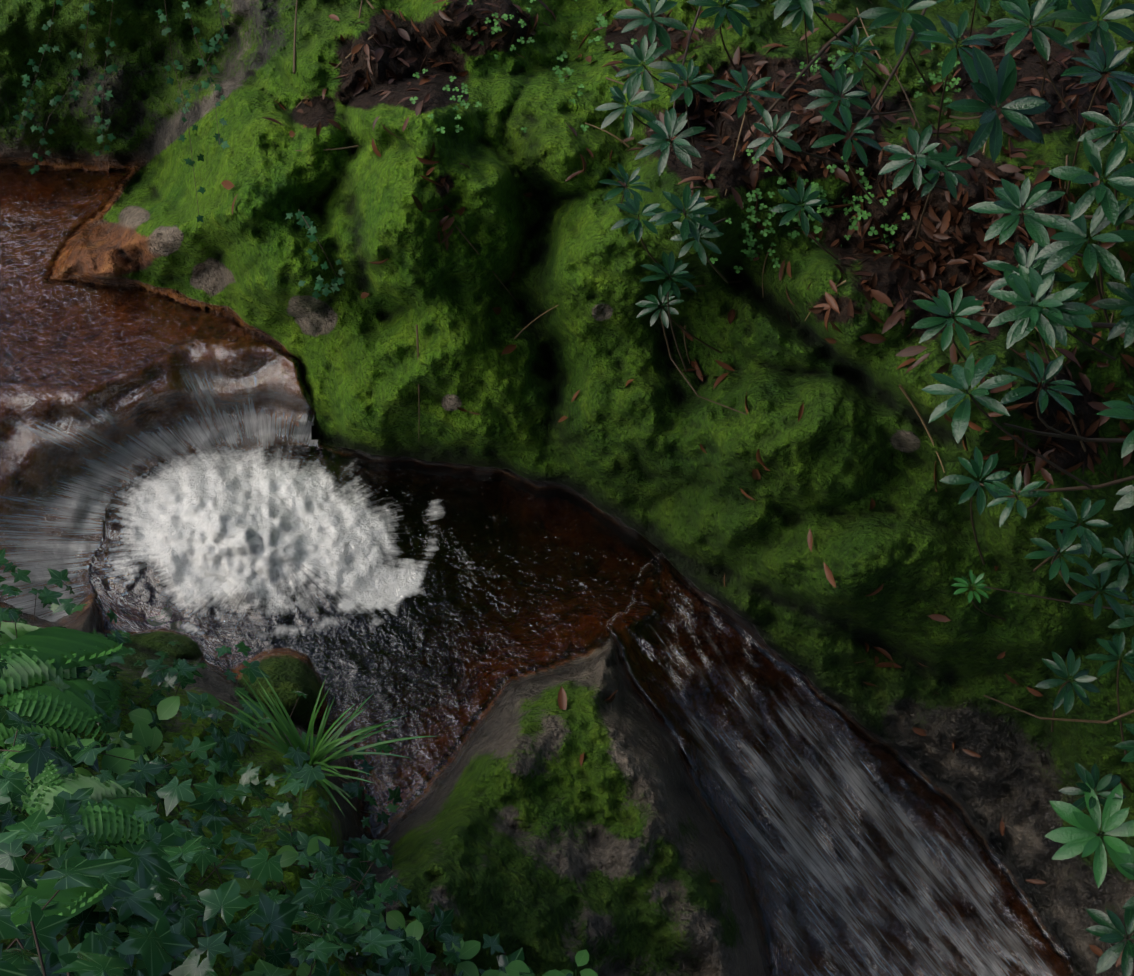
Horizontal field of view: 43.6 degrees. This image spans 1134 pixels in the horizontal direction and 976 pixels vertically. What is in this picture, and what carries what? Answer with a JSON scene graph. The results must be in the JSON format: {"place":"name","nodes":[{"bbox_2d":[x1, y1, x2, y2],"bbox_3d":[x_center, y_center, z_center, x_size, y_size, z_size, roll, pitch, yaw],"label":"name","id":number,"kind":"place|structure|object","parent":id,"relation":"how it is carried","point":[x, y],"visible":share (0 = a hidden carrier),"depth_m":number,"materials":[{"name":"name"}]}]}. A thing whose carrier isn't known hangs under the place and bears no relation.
{"place":"outdoors","nodes":[
{"label":"outdoors","id":0,"kind":"place"},
{"bbox_2d":[0,164,1072,975],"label":"stream water","id":1,"kind":"structure","parent":0,"point":[440,602],"depth_m":5.71,"materials":[{"name":"liquid"}]},
{"bbox_2d":[0,0,1133,975],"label":"mossy rock bank","id":2,"kind":"structure","parent":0,"point":[516,825],"depth_m":5.35,"materials":[{"name":"green plant"}]},
{"bbox_2d":[0,622,155,940],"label":"fern fronds","id":3,"kind":"object","parent":2,"relation":"on","point":[32,655],"visible":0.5,"depth_m":3.24,"materials":[{"name":"green plant"}]},
{"bbox_2d":[13,0,345,299],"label":"hanging ivy","id":4,"kind":"object","parent":2,"relation":"attached to","point":[190,162],"depth_m":6.24,"materials":[{"name":"green plant"}]},
{"bbox_2d":[0,548,571,975],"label":"ivy","id":5,"kind":"object","parent":2,"relation":"on","point":[152,915],"depth_m":2.76,"materials":[{"name":"green plant"}]},
{"bbox_2d":[0,694,597,975],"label":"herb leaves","id":6,"kind":"object","parent":2,"relation":"on","point":[143,733],"visible":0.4,"depth_m":3.38,"materials":[{"name":"green plant"}]},
{"bbox_2d":[218,667,433,816],"bbox_3d":[-0.644,0.693,3.822,0.601,0.323,0.520,-1,45,-1],"label":"grass tuft","id":7,"kind":"object","parent":2,"relation":"on","point":[291,733],"visible":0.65,"depth_m":3.87,"materials":[{"name":"green plant"}]},
{"bbox_2d":[221,0,1133,966],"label":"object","id":8,"kind":"object","parent":2,"relation":"on","point":[937,234],"depth_m":4.92,"materials":[{"name":"plant"}]},
{"bbox_2d":[410,0,960,273],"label":"sorrel herbs","id":9,"kind":"object","parent":2,"relation":"on","point":[817,187],"visible":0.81,"depth_m":5.02,"materials":[{"name":"green plant"}]},
{"bbox_2d":[595,0,1133,975],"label":"rhododendron","id":10,"kind":"object","parent":2,"relation":"on","point":[1025,278],"depth_m":4.16,"materials":[{"name":"green plant"}]}
]}

